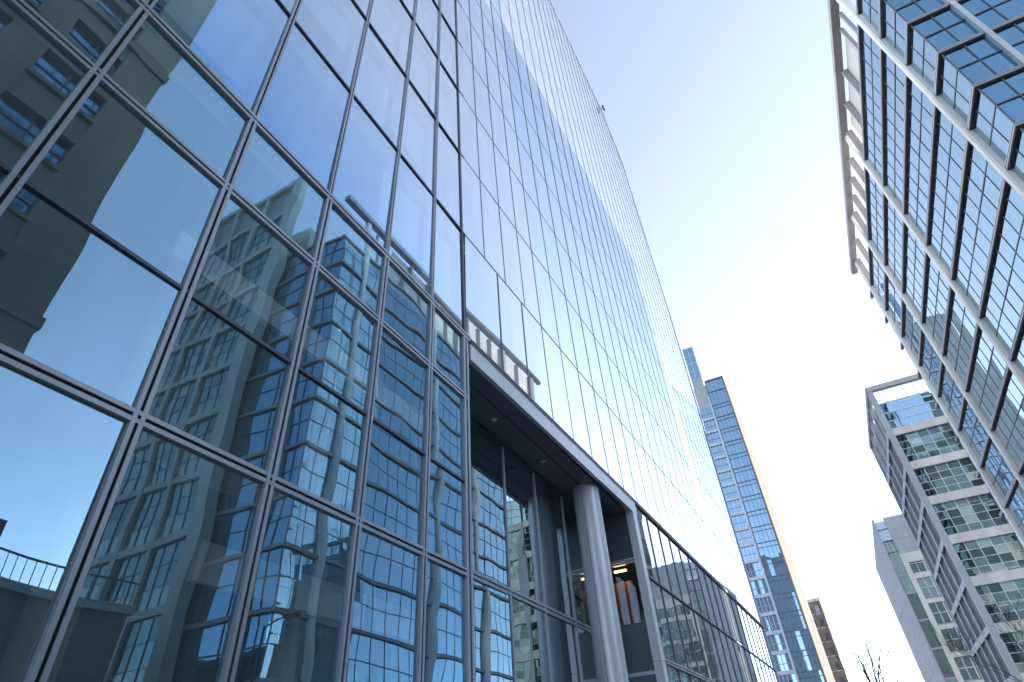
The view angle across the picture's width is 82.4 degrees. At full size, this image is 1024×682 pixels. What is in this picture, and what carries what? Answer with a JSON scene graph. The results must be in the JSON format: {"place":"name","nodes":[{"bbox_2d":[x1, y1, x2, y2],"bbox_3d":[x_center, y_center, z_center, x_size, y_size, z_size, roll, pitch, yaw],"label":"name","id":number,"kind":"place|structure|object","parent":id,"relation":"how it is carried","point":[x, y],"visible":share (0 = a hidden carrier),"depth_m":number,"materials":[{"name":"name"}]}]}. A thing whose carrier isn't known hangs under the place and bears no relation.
{"place":"outdoors","nodes":[
{"label":"outdoors","id":0,"kind":"place"},
{"bbox_2d":[551,0,930,681],"label":"sky","id":1,"kind":"structure","parent":0,"point":[720,115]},
{"bbox_2d":[807,598,849,681],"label":"brown brick building","id":2,"kind":"structure","parent":0,"point":[839,674],"depth_m":182.00,"materials":[{"name":"beige brick"}]},
{"bbox_2d":[806,581,902,681],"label":"bare tree","id":3,"kind":"object","parent":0,"point":[864,670],"visible":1,"depth_m":43.47,"materials":[{"name":"brown plant"}]},
{"bbox_2d":[827,0,1023,547],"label":"columned glass tower","id":4,"kind":"structure","parent":0,"point":[933,138],"depth_m":39.03,"materials":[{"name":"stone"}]},
{"bbox_2d":[860,0,878,30],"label":"window","id":5,"kind":"structure","parent":4,"relation":"in","point":[869,8],"depth_m":38.09,"materials":[{"name":"blue glass"}]},
{"bbox_2d":[861,28,881,178],"bbox_3d":[27.001,-17.327,43.691,0.058,3.160,12.620,-20,-41,19],"label":"window","id":6,"kind":"structure","parent":4,"relation":"in","point":[870,50],"depth_m":43.33,"materials":[{"name":"blue glass"}]},
{"bbox_2d":[868,172,882,257],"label":"window","id":7,"kind":"structure","parent":4,"relation":"in","point":[875,193],"depth_m":52.16,"materials":[{"name":"blue glass"}]},
{"bbox_2d":[871,251,883,302],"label":"window","id":8,"kind":"structure","parent":4,"relation":"in","point":[877,271],"depth_m":58.76,"materials":[{"name":"blue glass"}]},
{"bbox_2d":[883,2,904,57],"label":"window","id":9,"kind":"structure","parent":4,"relation":"in","point":[894,25],"depth_m":35.75,"materials":[{"name":"blue glass"}]},
{"bbox_2d":[884,52,903,205],"bbox_3d":[27.208,-14.583,41.529,0.058,3.160,12.620,-20,-41,19],"label":"window","id":10,"kind":"structure","parent":4,"relation":"in","point":[894,76],"depth_m":41.11,"materials":[{"name":"blue glass"}]},
{"bbox_2d":[886,197,901,285],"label":"window","id":11,"kind":"structure","parent":4,"relation":"in","point":[893,220],"depth_m":49.90,"materials":[{"name":"blue glass"}]},
{"bbox_2d":[887,276,900,329],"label":"window","id":12,"kind":"structure","parent":4,"relation":"in","point":[893,297],"depth_m":56.58,"materials":[{"name":"blue glass"}]},
{"bbox_2d":[904,304,919,359],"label":"window","id":13,"kind":"structure","parent":4,"relation":"in","point":[911,327],"depth_m":54.42,"materials":[{"name":"blue glass"}]},
{"bbox_2d":[905,225,923,315],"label":"window","id":14,"kind":"structure","parent":4,"relation":"in","point":[914,264],"depth_m":47.79,"materials":[{"name":"blue glass"}]},
{"bbox_2d":[886,0,944,20],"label":"window","id":15,"kind":"structure","parent":4,"relation":"in","point":[909,9],"depth_m":34.16,"materials":[{"name":"blue glass"}]},
{"bbox_2d":[907,80,932,237],"bbox_3d":[27.414,-11.838,39.367,0.058,3.160,12.620,-20,-41,19],"label":"window","id":16,"kind":"structure","parent":4,"relation":"in","point":[920,107],"depth_m":38.89,"materials":[{"name":"blue glass"}]},
{"bbox_2d":[910,28,935,87],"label":"window","id":17,"kind":"structure","parent":4,"relation":"in","point":[922,55],"depth_m":33.58,"materials":[{"name":"blue glass"}]},
{"bbox_2d":[921,333,939,390],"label":"window","id":18,"kind":"structure","parent":4,"relation":"in","point":[930,364],"depth_m":52.22,"materials":[{"name":"blue glass"}]},
{"bbox_2d":[924,257,948,348],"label":"window","id":19,"kind":"structure","parent":4,"relation":"in","point":[937,286],"depth_m":45.61,"materials":[{"name":"blue glass"}]},
{"bbox_2d":[913,8,978,49],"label":"window","id":20,"kind":"structure","parent":4,"relation":"in","point":[946,28],"depth_m":32.26,"materials":[{"name":"blue glass"}]},
{"bbox_2d":[930,110,964,271],"bbox_3d":[27.621,-9.093,37.205,0.058,3.160,12.620,-20,-41,19],"label":"window","id":21,"kind":"structure","parent":4,"relation":"in","point":[950,144],"depth_m":36.66,"materials":[{"name":"blue glass"}]},
{"bbox_2d":[940,365,962,423],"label":"window","id":22,"kind":"structure","parent":4,"relation":"in","point":[951,395],"depth_m":50.06,"materials":[{"name":"blue glass"}]},
{"bbox_2d":[940,57,971,120],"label":"window","id":23,"kind":"structure","parent":4,"relation":"in","point":[955,89],"depth_m":31.39,"materials":[{"name":"blue glass"}]},
{"bbox_2d":[945,291,975,384],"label":"window","id":24,"kind":"structure","parent":4,"relation":"in","point":[961,328],"depth_m":43.43,"materials":[{"name":"blue glass"}]},
{"bbox_2d":[961,402,986,461],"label":"window","id":25,"kind":"structure","parent":4,"relation":"in","point":[972,429],"depth_m":47.88,"materials":[{"name":"blue glass"}]},
{"bbox_2d":[955,145,1001,309],"bbox_3d":[27.828,-6.349,35.043,0.058,3.160,12.620,-20,-41,19],"label":"window","id":26,"kind":"structure","parent":4,"relation":"in","point":[983,186],"depth_m":34.45,"materials":[{"name":"blue glass"}]},
{"bbox_2d":[945,37,1018,82],"bbox_3d":[24.101,-14.435,30.088,1.960,3.160,0.090,-20,-41,19],"label":"window","id":27,"kind":"structure","parent":4,"relation":"in","point":[979,60],"depth_m":30.08,"materials":[{"name":"blue glass"}]},
{"bbox_2d":[968,330,1005,423],"bbox_3d":[33.540,2.630,41.322,0.058,3.160,9.720,-20,-41,19],"label":"window","id":28,"kind":"structure","parent":4,"relation":"in","point":[989,367],"depth_m":41.22,"materials":[{"name":"blue glass"}]},
{"bbox_2d":[960,0,1023,27],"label":"window","id":29,"kind":"structure","parent":4,"relation":"in","point":[991,13],"depth_m":31.31,"materials":[{"name":"blue glass"}]},
{"bbox_2d":[973,91,1012,160],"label":"window","id":30,"kind":"structure","parent":4,"relation":"in","point":[990,123],"depth_m":29.22,"materials":[{"name":"blue glass"}]},
{"bbox_2d":[983,439,1014,500],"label":"window","id":31,"kind":"structure","parent":4,"relation":"in","point":[995,466],"depth_m":45.69,"materials":[{"name":"blue glass"}]},
{"bbox_2d":[980,71,1023,121],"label":"window","id":32,"kind":"structure","parent":4,"relation":"in","point":[1008,93],"depth_m":28.32,"materials":[{"name":"blue glass"}]},
{"bbox_2d":[983,184,1023,352],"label":"window","id":33,"kind":"structure","parent":4,"relation":"in","point":[1005,297],"depth_m":33.11,"materials":[{"name":"blue glass"}]},
{"bbox_2d":[994,371,1023,466],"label":"window","id":34,"kind":"structure","parent":4,"relation":"in","point":[1009,428],"depth_m":39.78,"materials":[{"name":"clear glass"}]},
{"bbox_2d":[995,20,1023,55],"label":"window","id":35,"kind":"structure","parent":4,"relation":"in","point":[1013,35],"depth_m":29.97,"materials":[{"name":"blue glass"}]},
{"bbox_2d":[1008,482,1023,533],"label":"window","id":36,"kind":"structure","parent":4,"relation":"in","point":[1016,505],"depth_m":44.52,"materials":[{"name":"blue glass"}]},
{"bbox_2d":[1012,130,1023,179],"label":"window","id":37,"kind":"structure","parent":4,"relation":"in","point":[1018,164],"depth_m":27.96,"materials":[{"name":"blue glass"}]},
{"bbox_2d":[1014,330,1023,372],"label":"window","id":38,"kind":"structure","parent":4,"relation":"in","point":[1019,359],"depth_m":35.14,"materials":[{"name":"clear glass"}]},
{"bbox_2d":[871,514,983,681],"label":"panelled office block","id":39,"kind":"structure","parent":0,"point":[910,586],"depth_m":88.74,"materials":[{"name":"grey concrete"}]},
{"bbox_2d":[884,542,903,566],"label":"window","id":40,"kind":"structure","parent":39,"relation":"in","point":[895,557],"depth_m":91.19,"materials":[{"name":"green glass"}]},
{"bbox_2d":[894,566,915,592],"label":"window","id":41,"kind":"structure","parent":39,"relation":"in","point":[908,586],"depth_m":88.95,"materials":[{"name":"green glass"}]},
{"bbox_2d":[906,591,927,619],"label":"window","id":42,"kind":"structure","parent":39,"relation":"in","point":[913,597],"depth_m":86.63,"materials":[{"name":"green glass"}]},
{"bbox_2d":[909,560,927,572],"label":"window","id":43,"kind":"structure","parent":39,"relation":"in","point":[917,566],"depth_m":89.07,"materials":[{"name":"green glass"}]},
{"bbox_2d":[917,576,939,597],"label":"window","id":44,"kind":"structure","parent":39,"relation":"in","point":[927,585],"depth_m":87.24,"materials":[{"name":"green glass"}]},
{"bbox_2d":[918,618,941,647],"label":"window","id":45,"kind":"structure","parent":39,"relation":"in","point":[925,624],"depth_m":84.32,"materials":[{"name":"green glass"}]},
{"bbox_2d":[928,601,952,623],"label":"window","id":46,"kind":"structure","parent":39,"relation":"in","point":[939,610],"depth_m":85.04,"materials":[{"name":"green glass"}]},
{"bbox_2d":[931,647,955,677],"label":"window","id":47,"kind":"structure","parent":39,"relation":"in","point":[946,669],"depth_m":82.00,"materials":[{"name":"green glass"}]},
{"bbox_2d":[941,628,965,650],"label":"window","id":48,"kind":"structure","parent":39,"relation":"in","point":[952,630],"depth_m":82.94,"materials":[{"name":"green glass"}]},
{"bbox_2d":[954,656,979,679],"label":"window","id":49,"kind":"structure","parent":39,"relation":"in","point":[967,669],"depth_m":80.63,"materials":[{"name":"green glass"}]},
{"bbox_2d":[865,374,1023,681],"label":"banded office block","id":50,"kind":"structure","parent":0,"point":[970,546],"depth_m":59.01,"materials":[{"name":"grey concrete"}]},
{"bbox_2d":[879,382,942,427],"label":"window","id":51,"kind":"structure","parent":50,"relation":"in","point":[918,407],"depth_m":64.50,"materials":[{"name":"blue glass"}]},
{"bbox_2d":[908,476,920,504],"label":"window","id":52,"kind":"structure","parent":50,"relation":"in","point":[909,480],"depth_m":62.67,"materials":[{"name":"glass"}]},
{"bbox_2d":[896,424,962,461],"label":"window","id":53,"kind":"structure","parent":50,"relation":"in","point":[938,440],"depth_m":61.94,"materials":[{"name":"green glass"}]},
{"bbox_2d":[924,522,938,552],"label":"window","id":54,"kind":"structure","parent":50,"relation":"in","point":[932,540],"depth_m":63.03,"materials":[{"name":"glass"}]},
{"bbox_2d":[925,510,940,542],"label":"window","id":55,"kind":"structure","parent":50,"relation":"in","point":[927,515],"depth_m":60.23,"materials":[{"name":"glass"}]},
{"bbox_2d":[940,569,955,600],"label":"window","id":56,"kind":"structure","parent":50,"relation":"in","point":[948,586],"depth_m":63.52,"materials":[{"name":"glass"}]},
{"bbox_2d":[914,458,983,496],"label":"window","id":57,"kind":"structure","parent":50,"relation":"in","point":[958,474],"depth_m":59.51,"materials":[{"name":"green glass"}]},
{"bbox_2d":[942,559,958,592],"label":"window","id":58,"kind":"structure","parent":50,"relation":"in","point":[943,562],"depth_m":60.70,"materials":[{"name":"glass"}]},
{"bbox_2d":[945,549,961,583],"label":"window","id":59,"kind":"structure","parent":50,"relation":"in","point":[946,552],"depth_m":57.75,"materials":[{"name":"glass"}]},
{"bbox_2d":[959,607,976,641],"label":"window","id":60,"kind":"structure","parent":50,"relation":"in","point":[960,609],"depth_m":61.04,"materials":[{"name":"glass"}]},
{"bbox_2d":[932,493,1007,534],"bbox_3d":[44.566,16.946,57.103,5.200,3.200,0.090,-20,-41,19],"label":"window","id":61,"kind":"structure","parent":50,"relation":"in","point":[981,511],"depth_m":57.09,"materials":[{"name":"green glass"}]},
{"bbox_2d":[962,598,980,635],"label":"window","id":62,"kind":"structure","parent":50,"relation":"in","point":[963,601],"depth_m":58.20,"materials":[{"name":"glass"}]},
{"bbox_2d":[965,590,985,628],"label":"window","id":63,"kind":"structure","parent":50,"relation":"in","point":[976,611],"depth_m":55.26,"materials":[{"name":"glass"}]},
{"bbox_2d":[953,533,1023,576],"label":"window","id":64,"kind":"structure","parent":50,"relation":"in","point":[1003,552],"depth_m":54.69,"materials":[{"name":"green glass"}]},
{"bbox_2d":[979,649,997,681],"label":"window","id":65,"kind":"structure","parent":50,"relation":"in","point":[980,650],"depth_m":58.70,"materials":[{"name":"glass"}]},
{"bbox_2d":[984,642,1004,681],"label":"window","id":66,"kind":"structure","parent":50,"relation":"in","point":[995,664],"depth_m":55.70,"materials":[{"name":"glass"}]},
{"bbox_2d":[975,579,1023,622],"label":"window","id":67,"kind":"structure","parent":50,"relation":"in","point":[1010,590],"depth_m":52.65,"materials":[{"name":"green glass"}]},
{"bbox_2d":[989,635,1010,676],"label":"window","id":68,"kind":"structure","parent":50,"relation":"in","point":[1000,658],"depth_m":52.88,"materials":[{"name":"glass"}]},
{"bbox_2d":[1000,631,1023,672],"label":"window","id":69,"kind":"structure","parent":50,"relation":"in","point":[1017,661],"depth_m":50.70,"materials":[{"name":"green glass"}]},
{"label":"ground","id":70,"kind":"structure","parent":0,"visible":0},
{"bbox_2d":[0,0,779,681],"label":"glass office building","id":71,"kind":"structure","parent":70,"relation":"on","point":[338,340],"depth_m":13.43,"materials":[{"name":"reflective blue glass"},{"name":"aluminium"}]},
{"bbox_2d":[682,347,834,681],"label":"slender far tower","id":72,"kind":"structure","parent":70,"relation":"on","point":[798,652],"depth_m":149.68,"materials":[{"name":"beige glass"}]},
{"bbox_2d":[699,407,712,418],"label":"window","id":73,"kind":"structure","parent":72,"relation":"in","point":[705,413],"depth_m":171.99,"materials":[{"name":"blue glass"}]},
{"bbox_2d":[703,419,716,431],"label":"window","id":74,"kind":"structure","parent":72,"relation":"in","point":[709,425],"depth_m":169.49,"materials":[{"name":"blue glass"}]},
{"bbox_2d":[707,432,720,443],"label":"window","id":75,"kind":"structure","parent":72,"relation":"in","point":[713,437],"depth_m":166.94,"materials":[{"name":"blue glass"}]},
{"bbox_2d":[705,377,724,391],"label":"window","id":76,"kind":"structure","parent":72,"relation":"in","point":[715,384],"depth_m":175.42,"materials":[{"name":"blue glass"}]},
{"bbox_2d":[711,444,724,456],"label":"window","id":77,"kind":"structure","parent":72,"relation":"in","point":[718,450],"depth_m":164.43,"materials":[{"name":"blue glass"}]},
{"bbox_2d":[709,387,728,404],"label":"window","id":78,"kind":"structure","parent":72,"relation":"in","point":[718,396],"depth_m":172.83,"materials":[{"name":"blue glass"}]},
{"bbox_2d":[714,458,729,470],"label":"window","id":79,"kind":"structure","parent":72,"relation":"in","point":[722,463],"depth_m":161.92,"materials":[{"name":"blue glass"}]},
{"bbox_2d":[713,400,732,416],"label":"window","id":80,"kind":"structure","parent":72,"relation":"in","point":[723,408],"depth_m":170.15,"materials":[{"name":"blue glass"}]},
{"bbox_2d":[719,471,733,483],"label":"window","id":81,"kind":"structure","parent":72,"relation":"in","point":[726,477],"depth_m":159.41,"materials":[{"name":"blue glass"}]},
{"bbox_2d":[717,412,736,429],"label":"window","id":82,"kind":"structure","parent":72,"relation":"in","point":[728,420],"depth_m":167.68,"materials":[{"name":"blue glass"}]},
{"bbox_2d":[723,485,737,498],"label":"window","id":83,"kind":"structure","parent":72,"relation":"in","point":[730,491],"depth_m":156.90,"materials":[{"name":"blue glass"}]},
{"bbox_2d":[721,425,741,441],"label":"window","id":84,"kind":"structure","parent":72,"relation":"in","point":[730,433],"depth_m":165.12,"materials":[{"name":"blue glass"}]},
{"bbox_2d":[727,499,742,513],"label":"window","id":85,"kind":"structure","parent":72,"relation":"in","point":[734,506],"depth_m":154.39,"materials":[{"name":"blue glass"}]},
{"bbox_2d":[725,437,745,454],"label":"window","id":86,"kind":"structure","parent":72,"relation":"in","point":[735,446],"depth_m":162.60,"materials":[{"name":"blue glass"}]},
{"bbox_2d":[729,450,749,468],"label":"window","id":87,"kind":"structure","parent":72,"relation":"in","point":[740,459],"depth_m":160.08,"materials":[{"name":"blue glass"}]},
{"bbox_2d":[731,514,747,528],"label":"window","id":88,"kind":"structure","parent":72,"relation":"in","point":[739,521],"depth_m":151.85,"materials":[{"name":"blue glass"}]},
{"bbox_2d":[733,464,754,482],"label":"window","id":89,"kind":"structure","parent":72,"relation":"in","point":[744,473],"depth_m":157.59,"materials":[{"name":"blue glass"}]},
{"bbox_2d":[736,530,752,543],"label":"window","id":90,"kind":"structure","parent":72,"relation":"in","point":[744,536],"depth_m":149.35,"materials":[{"name":"blue glass"}]},
{"bbox_2d":[738,478,759,496],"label":"window","id":91,"kind":"structure","parent":72,"relation":"in","point":[749,487],"depth_m":155.04,"materials":[{"name":"blue glass"}]},
{"bbox_2d":[741,545,757,560],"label":"window","id":92,"kind":"structure","parent":72,"relation":"in","point":[749,552],"depth_m":146.86,"materials":[{"name":"blue glass"}]},
{"bbox_2d":[742,493,764,511],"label":"window","id":93,"kind":"structure","parent":72,"relation":"in","point":[751,502],"depth_m":152.54,"materials":[{"name":"blue glass"}]},
{"bbox_2d":[745,562,762,577],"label":"window","id":94,"kind":"structure","parent":72,"relation":"in","point":[754,569],"depth_m":144.30,"materials":[{"name":"blue glass"}]},
{"bbox_2d":[747,508,769,526],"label":"window","id":95,"kind":"structure","parent":72,"relation":"in","point":[759,517],"depth_m":150.01,"materials":[{"name":"blue glass"}]},
{"bbox_2d":[751,579,768,594],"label":"window","id":96,"kind":"structure","parent":72,"relation":"in","point":[759,586],"depth_m":141.78,"materials":[{"name":"blue glass"}]},
{"bbox_2d":[752,523,775,542],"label":"window","id":97,"kind":"structure","parent":72,"relation":"in","point":[763,533],"depth_m":147.54,"materials":[{"name":"blue glass"}]},
{"bbox_2d":[756,596,774,612],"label":"window","id":98,"kind":"structure","parent":72,"relation":"in","point":[764,604],"depth_m":139.31,"materials":[{"name":"blue glass"}]},
{"bbox_2d":[757,539,781,559],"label":"window","id":99,"kind":"structure","parent":72,"relation":"in","point":[768,549],"depth_m":145.00,"materials":[{"name":"blue glass"}]},
{"bbox_2d":[761,615,780,631],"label":"window","id":100,"kind":"structure","parent":72,"relation":"in","point":[770,623],"depth_m":136.79,"materials":[{"name":"blue glass"}]},
{"bbox_2d":[762,556,786,576],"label":"window","id":101,"kind":"structure","parent":72,"relation":"in","point":[774,566],"depth_m":142.48,"materials":[{"name":"blue glass"}]},
{"bbox_2d":[767,634,786,650],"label":"window","id":102,"kind":"structure","parent":72,"relation":"in","point":[776,642],"depth_m":134.24,"materials":[{"name":"blue glass"}]},
{"bbox_2d":[767,573,793,593],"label":"window","id":103,"kind":"structure","parent":72,"relation":"in","point":[781,583],"depth_m":139.96,"materials":[{"name":"blue glass"}]},
{"bbox_2d":[773,653,792,671],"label":"window","id":104,"kind":"structure","parent":72,"relation":"in","point":[782,661],"depth_m":131.74,"materials":[{"name":"blue glass"}]},
{"bbox_2d":[773,590,799,612],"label":"window","id":105,"kind":"structure","parent":72,"relation":"in","point":[786,601],"depth_m":137.46,"materials":[{"name":"blue glass"}]},
{"bbox_2d":[779,674,796,681],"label":"window","id":106,"kind":"structure","parent":72,"relation":"in","point":[791,677],"depth_m":129.79,"materials":[{"name":"blue glass"}]},
{"bbox_2d":[779,609,805,631],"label":"window","id":107,"kind":"structure","parent":72,"relation":"in","point":[791,620],"depth_m":134.90,"materials":[{"name":"blue glass"}]},
{"bbox_2d":[785,628,812,650],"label":"window","id":108,"kind":"structure","parent":72,"relation":"in","point":[799,639],"depth_m":132.42,"materials":[{"name":"blue glass"}]},
{"bbox_2d":[791,648,819,671],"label":"window","id":109,"kind":"structure","parent":72,"relation":"in","point":[805,660],"depth_m":129.89,"materials":[{"name":"blue glass"}]},
{"bbox_2d":[798,669,824,681],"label":"window","id":110,"kind":"structure","parent":72,"relation":"in","point":[816,675],"depth_m":127.90,"materials":[{"name":"blue glass"}]},
{"label":"road","id":111,"kind":"structure","parent":0,"visible":0},
{"bbox_2d":[845,638,929,681],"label":"bare tree","id":112,"kind":"object","parent":111,"relation":"on","point":[891,671],"visible":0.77,"depth_m":70.26,"materials":[{"name":"brown plant"}]},
{"bbox_2d":[929,593,1023,681],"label":"bare tree","id":113,"kind":"object","parent":111,"relation":"on","point":[971,657],"visible":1,"depth_m":29.27,"materials":[{"name":"brown plant"}]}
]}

